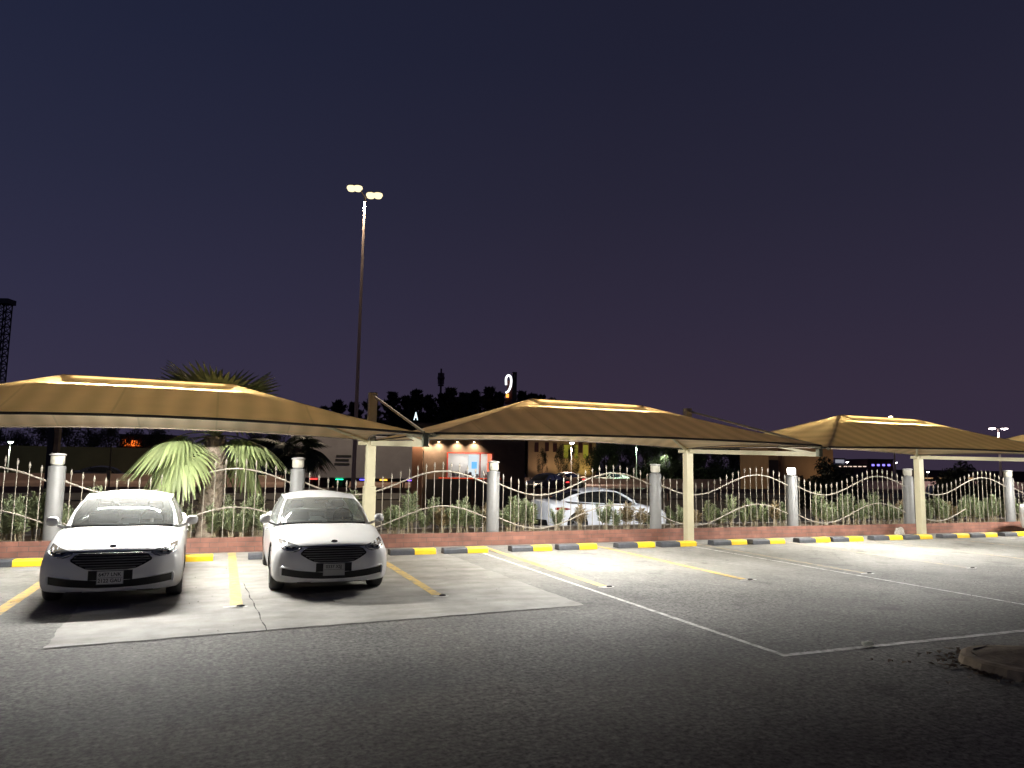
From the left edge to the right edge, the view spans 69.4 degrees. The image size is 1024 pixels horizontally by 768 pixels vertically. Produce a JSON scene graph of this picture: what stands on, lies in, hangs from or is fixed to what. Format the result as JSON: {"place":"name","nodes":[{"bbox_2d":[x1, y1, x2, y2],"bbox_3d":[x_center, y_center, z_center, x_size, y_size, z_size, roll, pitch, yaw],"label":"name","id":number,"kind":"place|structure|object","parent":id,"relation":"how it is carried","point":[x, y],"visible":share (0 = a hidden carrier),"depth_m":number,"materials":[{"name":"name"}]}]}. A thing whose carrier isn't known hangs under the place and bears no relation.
{"place":"outdoors","nodes":[
{"label":"outdoors","id":0,"kind":"place"},
{"bbox_2d":[0,298,16,443],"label":"lattice tower","id":1,"kind":"structure","parent":0,"point":[5,302],"depth_m":132.36,"materials":[{"name":"grey metal"}]},
{"bbox_2d":[1,509,1003,534],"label":"service road","id":2,"kind":"structure","parent":0,"point":[802,513],"depth_m":30.15,"materials":[{"name":"asphalt"}]},
{"bbox_2d":[43,428,61,493],"bbox_3d":[-14.910,2.545,23.989,0.330,4.000,0.200,1,-6,0],"label":"sign pole","id":3,"kind":"object","parent":2,"relation":"on","point":[54,441],"visible":0.21,"depth_m":23.97,"materials":[{"name":"grey"}]},
{"bbox_2d":[531,487,665,525],"bbox_3d":[2.877,4.087,24.127,4.558,1.422,2.100,3,-7,-22],"label":"parked sedan","id":4,"kind":"object","parent":2,"relation":"on","point":[576,496],"visible":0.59,"depth_m":23.20,"materials":[{"name":"white paint"}]},
{"bbox_2d":[0,531,1023,767],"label":"parking lot","id":5,"kind":"structure","parent":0,"point":[447,704],"depth_m":6.68,"materials":[{"name":"asphalt"}]},
{"bbox_2d":[0,582,39,614],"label":"parking line","id":6,"kind":"object","parent":5,"relation":"on","point":[12,602],"visible":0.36,"depth_m":10.07,"materials":[{"name":"paint"}]},
{"bbox_2d":[0,558,42,566],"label":"wheel stop","id":7,"kind":"object","parent":5,"relation":"on","point":[24,562],"visible":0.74,"depth_m":13.07,"materials":[{"name":"concrete"}]},
{"bbox_2d":[43,547,582,648],"bbox_3d":[-3.311,3.226,12.290,6.524,0.001,8.032,3,-7,-22],"label":"concrete patch","id":8,"kind":"object","parent":5,"relation":"on","point":[115,616],"visible":0.64,"depth_m":10.19,"materials":[{"name":"concrete"}]},
{"bbox_2d":[39,489,197,599],"bbox_3d":[-6.113,2.411,11.752,2.026,1.420,4.806,4,-7,-23],"label":"white sedan","id":9,"kind":"object","parent":8,"relation":"on","point":[99,542],"visible":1,"depth_m":9.98,"materials":[{"name":"white paint"}]},
{"bbox_2d":[185,554,212,561],"bbox_3d":[-6.257,3.320,14.094,1.030,0.115,0.260,3,-7,-22],"label":"wheel stop","id":10,"kind":"object","parent":8,"relation":"on","point":[197,557],"visible":0.47,"depth_m":14.10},
{"bbox_2d":[228,553,242,605],"bbox_3d":[-4.773,3.242,12.668,0.164,0.001,6.130,3,-7,-21],"label":"parking line","id":11,"kind":"object","parent":8,"relation":"on","point":[235,595],"visible":0.99,"depth_m":11.69,"materials":[{"name":"paint"}]},
{"bbox_2d":[42,583,582,648],"bbox_3d":[-2.446,3.017,10.320,6.390,0.001,3.720,3,-7,-22],"label":"crack joint","id":12,"kind":"object","parent":8,"relation":"on","point":[296,627],"visible":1,"depth_m":8.69,"materials":[{"name":"grey"}]},
{"bbox_2d":[260,490,386,589],"bbox_3d":[-3.373,2.574,12.838,1.984,1.420,4.806,3,-7,-20],"label":"white sedan","id":13,"kind":"object","parent":8,"relation":"on","point":[314,536],"visible":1,"depth_m":11.01,"materials":[{"name":"white paint"}]},
{"bbox_2d":[358,392,432,526],"bbox_3d":[-2.317,1.712,14.333,0.560,3.500,4.820,3,-7,-22],"label":"canopy post","id":14,"kind":"object","parent":8,"relation":"on","point":[369,495],"visible":0.7,"depth_m":16.24,"materials":[{"name":"beige metal"}]},
{"bbox_2d":[0,374,422,442],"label":"shade canopy","id":15,"kind":"object","parent":14,"relation":"attached to","point":[69,401],"visible":1,"depth_m":11.97,"materials":[{"name":"fabric"}]},
{"bbox_2d":[375,398,821,450],"bbox_3d":[1.647,0.861,15.873,8.325,0.948,4.803,3,-7,-22],"label":"shade canopy","id":16,"kind":"object","parent":14,"relation":"attached to","point":[563,420],"visible":0.95,"depth_m":14.78,"materials":[{"name":"fabric"}]},
{"bbox_2d":[388,548,435,555],"bbox_3d":[-2.130,3.566,15.743,0.990,0.115,0.260,3,-7,-21],"label":"wheel stop","id":17,"kind":"object","parent":8,"relation":"on","point":[410,551],"visible":1,"depth_m":15.64,"materials":[{"name":"concrete"}]},
{"bbox_2d":[386,561,440,594],"bbox_3d":[-2.205,3.394,13.687,0.164,0.001,6.130,3,-7,-21],"label":"parking line","id":18,"kind":"object","parent":8,"relation":"on","point":[425,587],"visible":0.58,"depth_m":12.26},
{"bbox_2d":[441,546,487,553],"bbox_3d":[-1.034,3.630,16.165,1.000,0.115,0.260,3,-7,-21],"label":"wheel stop","id":19,"kind":"object","parent":5,"relation":"on","point":[458,550],"visible":1,"depth_m":16.07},
{"bbox_2d":[1,547,1017,762],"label":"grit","id":20,"kind":"object","parent":5,"relation":"on","point":[566,640],"visible":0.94,"depth_m":8.33,"materials":[{"name":"gravel"}]},
{"bbox_2d":[508,544,551,551],"bbox_3d":[0.411,3.716,16.745,0.980,0.115,0.260,3,-7,-21],"label":"wheel stop","id":21,"kind":"object","parent":5,"relation":"on","point":[521,548],"visible":1,"depth_m":16.65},
{"bbox_2d":[488,548,605,585],"bbox_3d":[0.363,3.547,14.705,0.162,0.001,6.130,3,-7,-21],"label":"parking line","id":22,"kind":"object","parent":5,"relation":"on","point":[556,570],"visible":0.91,"depth_m":13.83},
{"bbox_2d":[555,543,596,549],"bbox_3d":[1.492,3.785,17.217,0.980,0.115,0.260,3,-7,-21],"label":"wheel stop","id":23,"kind":"object","parent":5,"relation":"on","point":[577,546],"visible":1,"depth_m":17.10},
{"bbox_2d":[483,553,782,653],"bbox_3d":[0.895,3.301,12.394,0.089,0.001,10.340,3,-7,-22],"label":"painted line","id":24,"kind":"object","parent":5,"relation":"on","point":[743,641],"visible":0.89,"depth_m":9.79,"materials":[{"name":"paint"}]},
{"bbox_2d":[613,542,654,547],"bbox_3d":[2.944,3.872,17.794,1.010,0.115,0.260,3,-7,-21],"label":"wheel stop","id":25,"kind":"object","parent":5,"relation":"on","point":[632,544],"visible":1,"depth_m":17.69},
{"bbox_2d":[597,545,745,578],"bbox_3d":[2.931,3.699,15.724,0.164,0.001,6.130,3,-7,-21],"label":"parking line","id":26,"kind":"object","parent":5,"relation":"on","point":[675,563],"visible":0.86,"depth_m":14.71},
{"bbox_2d":[656,541,696,546],"bbox_3d":[4.046,3.933,18.192,1.020,0.115,0.260,3,-7,-22],"label":"wheel stop","id":27,"kind":"object","parent":5,"relation":"on","point":[674,543],"visible":1,"depth_m":18.09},
{"bbox_2d":[708,539,746,544],"bbox_3d":[5.480,4.021,18.791,1.030,0.115,0.260,3,-7,-22],"label":"wheel stop","id":28,"kind":"object","parent":5,"relation":"on","point":[730,542],"visible":1,"depth_m":18.68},
{"bbox_2d":[678,408,825,542],"bbox_3d":[5.479,2.175,17.425,0.560,3.500,4.820,3,-7,-22],"label":"canopy post","id":29,"kind":"object","parent":5,"relation":"on","point":[688,508],"visible":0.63,"depth_m":19.24,"materials":[{"name":"beige metal"}]},
{"bbox_2d":[692,415,1023,456],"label":"shade canopy","id":30,"kind":"object","parent":29,"relation":"attached to","point":[916,437],"visible":0.91,"depth_m":17.69,"materials":[{"name":"brown fabric"}]},
{"bbox_2d":[778,629,1023,655],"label":"painted line","id":31,"kind":"object","parent":5,"relation":"on","point":[886,644],"visible":1,"depth_m":8.23,"materials":[{"name":"paint"}]},
{"bbox_2d":[870,644,1023,684],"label":"dead leaves","id":32,"kind":"object","parent":5,"relation":"on","point":[970,668],"visible":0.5,"depth_m":7.30,"materials":[{"name":"brown plant"}]},
{"bbox_2d":[910,434,1023,533],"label":"canopy post","id":33,"kind":"object","parent":5,"relation":"on","point":[919,495],"visible":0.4,"depth_m":22.40,"materials":[{"name":"beige metal"}]},
{"bbox_2d":[958,645,1023,682],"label":"kerbed island","id":34,"kind":"structure","parent":5,"relation":"on","point":[1006,662],"depth_m":7.23,"materials":[{"name":"concrete"}]},
{"bbox_2d":[0,463,1023,515],"bbox_3d":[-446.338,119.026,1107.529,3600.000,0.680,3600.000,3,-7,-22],"label":"ground","id":35,"kind":"structure","parent":0,"point":[380,505],"depth_m":42.86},
{"bbox_2d":[0,428,35,445],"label":"round tree","id":36,"kind":"object","parent":35,"relation":"on","point":[21,439],"visible":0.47,"depth_m":94.95,"materials":[{"name":"green plant"}]},
{"bbox_2d":[11,428,64,446],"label":"round tree","id":37,"kind":"object","parent":35,"relation":"on","point":[40,431],"visible":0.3,"depth_m":98.41,"materials":[{"name":"green plant"}]},
{"bbox_2d":[40,428,94,446],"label":"round tree","id":38,"kind":"object","parent":35,"relation":"on","point":[67,432],"visible":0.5,"depth_m":93.24,"materials":[{"name":"green plant"}]},
{"bbox_2d":[78,428,132,447],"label":"round tree","id":39,"kind":"object","parent":35,"relation":"on","point":[111,434],"visible":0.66,"depth_m":94.33,"materials":[{"name":"green plant"}]},
{"bbox_2d":[134,429,171,447],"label":"round tree","id":40,"kind":"object","parent":35,"relation":"on","point":[157,435],"visible":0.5,"depth_m":95.11,"materials":[{"name":"green plant"}]},
{"bbox_2d":[248,436,335,508],"bbox_3d":[-9.123,3.406,30.003,3.244,3.819,3.649,-1,-7,18],"label":"fan palm","id":41,"kind":"object","parent":35,"relation":"on","point":[285,452],"visible":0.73,"depth_m":29.64,"materials":[{"name":"plant"}]},
{"bbox_2d":[378,391,407,436],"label":"spire tree","id":42,"kind":"object","parent":35,"relation":"on","point":[391,417],"visible":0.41,"depth_m":116.25,"materials":[{"name":"green plant"}]},
{"bbox_2d":[391,388,433,458],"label":"spire tree","id":43,"kind":"object","parent":35,"relation":"on","point":[416,400],"visible":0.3,"depth_m":118.37,"materials":[{"name":"green plant"}]},
{"bbox_2d":[423,387,463,455],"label":"spire tree","id":44,"kind":"object","parent":35,"relation":"on","point":[451,406],"visible":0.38,"depth_m":116.37,"materials":[{"name":"green plant"}]},
{"bbox_2d":[411,423,524,507],"bbox_3d":[-2.221,4.252,38.433,5.818,4.190,3.720,1,-6,-4],"label":"drive kiosk","id":45,"kind":"object","parent":35,"relation":"on","point":[508,455],"visible":0.6,"depth_m":36.98,"materials":[{"name":"grey"}]},
{"bbox_2d":[439,452,500,478],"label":"service window","id":46,"kind":"structure","parent":45,"relation":"in","point":[473,461],"depth_m":37.40,"materials":[{"name":"red"}]},
{"bbox_2d":[455,390,483,418],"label":"spire tree","id":47,"kind":"object","parent":35,"relation":"on","point":[470,408],"visible":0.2,"depth_m":120.48,"materials":[{"name":"green plant"}]},
{"bbox_2d":[473,386,501,413],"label":"spire tree","id":48,"kind":"object","parent":35,"relation":"on","point":[490,401],"visible":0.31,"depth_m":116.62,"materials":[{"name":"green plant"}]},
{"bbox_2d":[6,518,1004,535],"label":"kerb","id":49,"kind":"structure","parent":35,"relation":"on","point":[602,525],"depth_m":21.30,"materials":[{"name":"stone"}]},
{"bbox_2d":[0,519,1019,541],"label":"planting bed","id":50,"kind":"object","parent":35,"relation":"on","point":[28,538],"visible":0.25,"depth_m":20.42,"materials":[{"name":"soil"}]},
{"bbox_2d":[2,495,36,540],"bbox_3d":[-9.966,2.723,14.964,0.664,0.935,0.591,5,-7,-31],"label":"oleander","id":51,"kind":"object","parent":50,"relation":"on","point":[19,521],"visible":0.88,"depth_m":14.93,"materials":[{"name":"green"}]},
{"bbox_2d":[0,457,46,540],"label":"fence panel","id":52,"kind":"object","parent":50,"relation":"on","point":[29,474],"visible":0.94,"depth_m":14.55,"materials":[{"name":"paint"}]},
{"bbox_2d":[24,491,45,539],"bbox_3d":[-9.903,2.712,15.347,0.566,1.040,0.497,7,-9,-43],"label":"oleander","id":53,"kind":"object","parent":50,"relation":"on","point":[30,500],"visible":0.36,"depth_m":15.29,"materials":[{"name":"green"}]},
{"bbox_2d":[29,489,64,540],"bbox_3d":[-9.524,2.669,15.150,0.615,1.095,0.615,0,-6,10],"label":"oleander","id":54,"kind":"object","parent":50,"relation":"on","point":[41,511],"visible":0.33,"depth_m":15.02,"materials":[{"name":"green"}]},
{"bbox_2d":[42,453,66,540],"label":"fence column","id":55,"kind":"structure","parent":50,"relation":"on","point":[55,488],"depth_m":14.66,"materials":[{"name":"grey"}]},
{"bbox_2d":[62,458,289,537],"bbox_3d":[-6.966,2.401,15.615,4.368,1.714,0.058,3,-7,-22],"label":"fence panel","id":56,"kind":"object","parent":50,"relation":"on","point":[215,471],"visible":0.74,"depth_m":15.90,"materials":[{"name":"paint"}]},
{"bbox_2d":[123,360,291,537],"bbox_3d":[-6.724,1.482,16.603,3.568,3.949,3.132,3,-7,-22],"label":"fan palm","id":57,"kind":"object","parent":50,"relation":"on","point":[182,460],"visible":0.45,"depth_m":16.18,"materials":[{"name":"green plant"}]},
{"bbox_2d":[199,502,227,536],"bbox_3d":[-6.508,2.977,16.200,0.617,0.807,0.508,6,-8,-40],"label":"oleander","id":58,"kind":"object","parent":50,"relation":"on","point":[216,521],"visible":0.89,"depth_m":16.12,"materials":[{"name":"green"}]},
{"bbox_2d":[222,506,241,536],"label":"oleander","id":59,"kind":"object","parent":50,"relation":"on","point":[229,525],"visible":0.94,"depth_m":16.28,"materials":[{"name":"green"}]},
{"bbox_2d":[239,496,258,535],"bbox_3d":[-5.962,2.992,16.805,0.571,0.925,0.431,-3,-8,33],"label":"oleander","id":60,"kind":"object","parent":50,"relation":"on","point":[251,513],"visible":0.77,"depth_m":16.73,"materials":[{"name":"green"}]},
{"bbox_2d":[289,457,304,508],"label":"fence column","id":61,"kind":"structure","parent":50,"relation":"on","point":[297,478],"depth_m":16.42,"materials":[{"name":"grey"}]},
{"bbox_2d":[305,462,487,533],"bbox_3d":[-2.632,2.659,17.334,4.368,1.714,0.058,3,-7,-22],"label":"fence panel","id":62,"kind":"object","parent":50,"relation":"on","point":[400,482],"visible":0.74,"depth_m":17.56,"materials":[{"name":"paint"}]},
{"bbox_2d":[400,490,419,532],"bbox_3d":[-2.538,3.138,18.312,0.591,1.073,0.540,4,-7,-26],"label":"oleander","id":63,"kind":"object","parent":50,"relation":"on","point":[412,503],"visible":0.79,"depth_m":18.26,"materials":[{"name":"green"}]},
{"bbox_2d":[431,507,449,532],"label":"oleander","id":64,"kind":"object","parent":50,"relation":"on","point":[440,516],"visible":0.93,"depth_m":18.16,"materials":[{"name":"green"}]},
{"bbox_2d":[451,500,467,532],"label":"oleander","id":65,"kind":"object","parent":50,"relation":"on","point":[462,521],"visible":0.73,"depth_m":18.23,"materials":[{"name":"green"}]},
{"bbox_2d":[486,461,499,531],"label":"fence column","id":66,"kind":"structure","parent":50,"relation":"on","point":[492,502],"depth_m":18.08,"materials":[{"name":"grey"}]},
{"bbox_2d":[505,496,522,530],"bbox_3d":[0.082,3.324,18.962,0.457,0.925,0.539,-5,-9,44],"label":"oleander","id":67,"kind":"object","parent":50,"relation":"on","point":[514,508],"visible":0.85,"depth_m":18.91,"materials":[{"name":"green"}]},
{"bbox_2d":[525,499,539,529],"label":"oleander","id":68,"kind":"object","parent":50,"relation":"on","point":[529,518],"visible":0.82,"depth_m":19.25,"materials":[{"name":"green"}]},
{"bbox_2d":[499,465,650,531],"bbox_3d":[1.703,2.916,19.054,4.368,1.714,0.058,3,-7,-22],"label":"fence panel","id":69,"kind":"object","parent":50,"relation":"on","point":[563,489],"visible":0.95,"depth_m":19.13,"materials":[{"name":"paint"}]},
{"bbox_2d":[595,499,612,528],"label":"oleander","id":70,"kind":"object","parent":50,"relation":"on","point":[603,514],"visible":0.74,"depth_m":20.07,"materials":[{"name":"green"}]},
{"bbox_2d":[617,501,638,528],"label":"oleander","id":71,"kind":"object","parent":50,"relation":"on","point":[627,512],"visible":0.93,"depth_m":20.26,"materials":[{"name":"brown"}]},
{"bbox_2d":[649,464,661,528],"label":"fence column","id":72,"kind":"structure","parent":50,"relation":"on","point":[655,497],"depth_m":19.80,"materials":[{"name":"grey"}]},
{"bbox_2d":[661,468,787,527],"bbox_3d":[6.037,3.173,20.773,4.368,1.714,0.058,3,-7,-22],"label":"fence panel","id":73,"kind":"object","parent":50,"relation":"on","point":[732,481],"visible":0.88,"depth_m":20.89,"materials":[{"name":"paint"}]},
{"bbox_2d":[723,494,738,526],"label":"oleander","id":74,"kind":"object","parent":50,"relation":"on","point":[730,503],"visible":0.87,"depth_m":21.25,"materials":[{"name":"green"}]},
{"bbox_2d":[745,497,766,525],"bbox_3d":[7.213,3.789,21.937,0.515,0.878,0.684,7,-9,-42],"label":"oleander","id":75,"kind":"object","parent":50,"relation":"on","point":[755,514],"visible":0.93,"depth_m":21.89,"materials":[{"name":"green"}]},
{"bbox_2d":[786,468,798,525],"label":"fence column","id":76,"kind":"structure","parent":50,"relation":"on","point":[792,498],"depth_m":21.52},
{"bbox_2d":[809,491,825,524],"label":"oleander","id":77,"kind":"object","parent":50,"relation":"on","point":[816,501],"visible":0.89,"depth_m":22.70,"materials":[{"name":"green"}]},
{"bbox_2d":[797,470,905,525],"bbox_3d":[10.371,3.431,22.492,4.368,1.714,0.058,3,-7,-22],"label":"fence panel","id":78,"kind":"object","parent":50,"relation":"on","point":[872,476],"visible":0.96,"depth_m":22.51,"materials":[{"name":"paint"}]},
{"bbox_2d":[902,468,914,523],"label":"fence column","id":79,"kind":"structure","parent":50,"relation":"on","point":[908,498],"depth_m":23.25,"materials":[{"name":"grey"}]},
{"bbox_2d":[913,471,1005,522],"bbox_3d":[14.706,3.688,24.211,4.368,1.714,0.058,3,-7,-22],"label":"fence panel","id":80,"kind":"object","parent":50,"relation":"on","point":[948,518],"visible":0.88,"depth_m":24.27,"materials":[{"name":"paint"}]},
{"bbox_2d":[1002,470,1015,521],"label":"fence column","id":81,"kind":"structure","parent":50,"relation":"on","point":[1009,498],"depth_m":24.97,"materials":[{"name":"grey"}]},
{"bbox_2d":[505,372,516,404],"bbox_3d":[-0.104,2.850,38.154,0.620,6.978,0.240,1,-6,0],"label":"totem sign","id":82,"kind":"object","parent":35,"relation":"on","point":[511,391],"visible":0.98,"depth_m":38.37,"materials":[{"name":"black"}]},
{"bbox_2d":[0,486,1023,500],"bbox_3d":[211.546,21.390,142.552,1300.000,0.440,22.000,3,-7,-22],"label":"carriageway","id":83,"kind":"structure","parent":35,"relation":"on","point":[267,496],"depth_m":51.36,"materials":[{"name":"asphalt"}]},
{"bbox_2d":[291,435,412,487],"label":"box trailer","id":84,"kind":"object","parent":83,"relation":"on","point":[394,461],"visible":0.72,"depth_m":60.03,"materials":[{"name":"grey"}]},
{"bbox_2d":[347,184,382,487],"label":"tall street lamp","id":85,"kind":"object","parent":83,"relation":"on","point":[369,194],"visible":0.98,"depth_m":56.13,"materials":[{"name":"grey"}]},
{"bbox_2d":[524,473,568,493],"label":"traffic car","id":86,"kind":"object","parent":83,"relation":"on","point":[545,479],"visible":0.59,"depth_m":56.85,"materials":[{"name":"grey paint"}]},
{"bbox_2d":[557,472,584,487],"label":"traffic car","id":87,"kind":"object","parent":83,"relation":"on","point":[574,476],"visible":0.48,"depth_m":72.81,"materials":[{"name":"beige paint"}]},
{"bbox_2d":[0,473,1023,489],"bbox_3d":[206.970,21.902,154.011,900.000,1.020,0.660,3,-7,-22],"label":"road barrier","id":88,"kind":"object","parent":35,"relation":"on","point":[22,479],"depth_m":65.93,"materials":[{"name":"concrete"}]},
{"bbox_2d":[0,521,1023,558],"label":"brick wall","id":89,"kind":"structure","parent":35,"relation":"on","point":[22,549],"depth_m":18.71,"materials":[{"name":"brick"}]},
{"bbox_2d":[0,486,1023,500],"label":"guard rail","id":90,"kind":"object","parent":35,"relation":"on","point":[11,489],"visible":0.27,"depth_m":41.99,"materials":[{"name":"silver metal"}]},
{"bbox_2d":[526,440,595,477],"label":"hotel building","id":91,"kind":"structure","parent":35,"relation":"on","point":[534,447],"depth_m":110.17,"materials":[{"name":"grey"}]},
{"bbox_2d":[627,465,739,479],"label":"hedge","id":92,"kind":"object","parent":35,"relation":"on","point":[702,473],"visible":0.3,"depth_m":97.99,"materials":[{"name":"green plant"}]},
{"bbox_2d":[712,448,739,467],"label":"round tree","id":93,"kind":"object","parent":35,"relation":"on","point":[733,459],"visible":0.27,"depth_m":104.59,"materials":[{"name":"green plant"}]},
{"bbox_2d":[797,456,866,508],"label":"dark bush","id":94,"kind":"object","parent":35,"relation":"on","point":[828,478],"visible":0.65,"depth_m":40.88,"materials":[{"name":"green plant"}]},
{"bbox_2d":[834,464,868,480],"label":"shed","id":95,"kind":"structure","parent":35,"relation":"on","point":[859,470],"depth_m":170.01,"materials":[{"name":"grey"}]},
{"bbox_2d":[845,459,893,480],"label":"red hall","id":96,"kind":"structure","parent":35,"relation":"on","point":[880,465],"depth_m":180.14,"materials":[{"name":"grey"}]},
{"bbox_2d":[893,470,1023,481],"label":"shed","id":97,"kind":"structure","parent":35,"relation":"on","point":[1017,476],"depth_m":149.95,"materials":[{"name":"grey"}]},
{"bbox_2d":[926,460,1003,507],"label":"dark bush","id":98,"kind":"object","parent":35,"relation":"on","point":[949,476],"visible":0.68,"depth_m":45.18,"materials":[{"name":"green plant"}]},
{"bbox_2d":[0,0,1023,470],"label":"sky","id":99,"kind":"structure","parent":0,"point":[768,215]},
{"bbox_2d":[740,448,833,493],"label":"tan tower","id":100,"kind":"structure","parent":0,"point":[804,466],"depth_m":64.13,"materials":[{"name":"grey"}]},
{"bbox_2d":[769,460,781,488],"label":"window","id":101,"kind":"structure","parent":100,"relation":"in","point":[773,464],"depth_m":63.91,"materials":[{"name":"grey"}]},
{"bbox_3d":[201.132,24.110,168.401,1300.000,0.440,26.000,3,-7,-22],"label":"far carriageway","id":102,"kind":"structure","parent":0,"visible":0},
{"bbox_2d":[74,466,124,473],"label":"traffic car","id":103,"kind":"object","parent":102,"relation":"on","point":[97,470],"visible":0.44,"depth_m":60.72,"materials":[{"name":"grey paint"}]},
{"bbox_2d":[0,445,201,474],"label":"boundary wall","id":104,"kind":"structure","parent":102,"relation":"on","point":[123,460],"depth_m":80.77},
{"bbox_2d":[580,443,621,473],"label":"round tree","id":105,"kind":"object","parent":102,"relation":"on","point":[598,453],"visible":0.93,"depth_m":94.09,"materials":[{"name":"green plant"}]},
{"bbox_2d":[600,444,641,472],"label":"round tree","id":106,"kind":"object","parent":102,"relation":"on","point":[628,450],"visible":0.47,"depth_m":98.48,"materials":[{"name":"green plant"}]},
{"bbox_2d":[622,445,668,469],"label":"round tree","id":107,"kind":"object","parent":102,"relation":"on","point":[642,451],"visible":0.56,"depth_m":100.26,"materials":[{"name":"green plant"}]},
{"bbox_2d":[649,447,682,478],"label":"round tree","id":108,"kind":"object","parent":102,"relation":"on","point":[671,454],"visible":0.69,"depth_m":97.27,"materials":[{"name":"green plant"}]},
{"bbox_2d":[693,449,730,473],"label":"round tree","id":109,"kind":"object","parent":102,"relation":"on","point":[705,457],"visible":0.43,"depth_m":100.35,"materials":[{"name":"green plant"}]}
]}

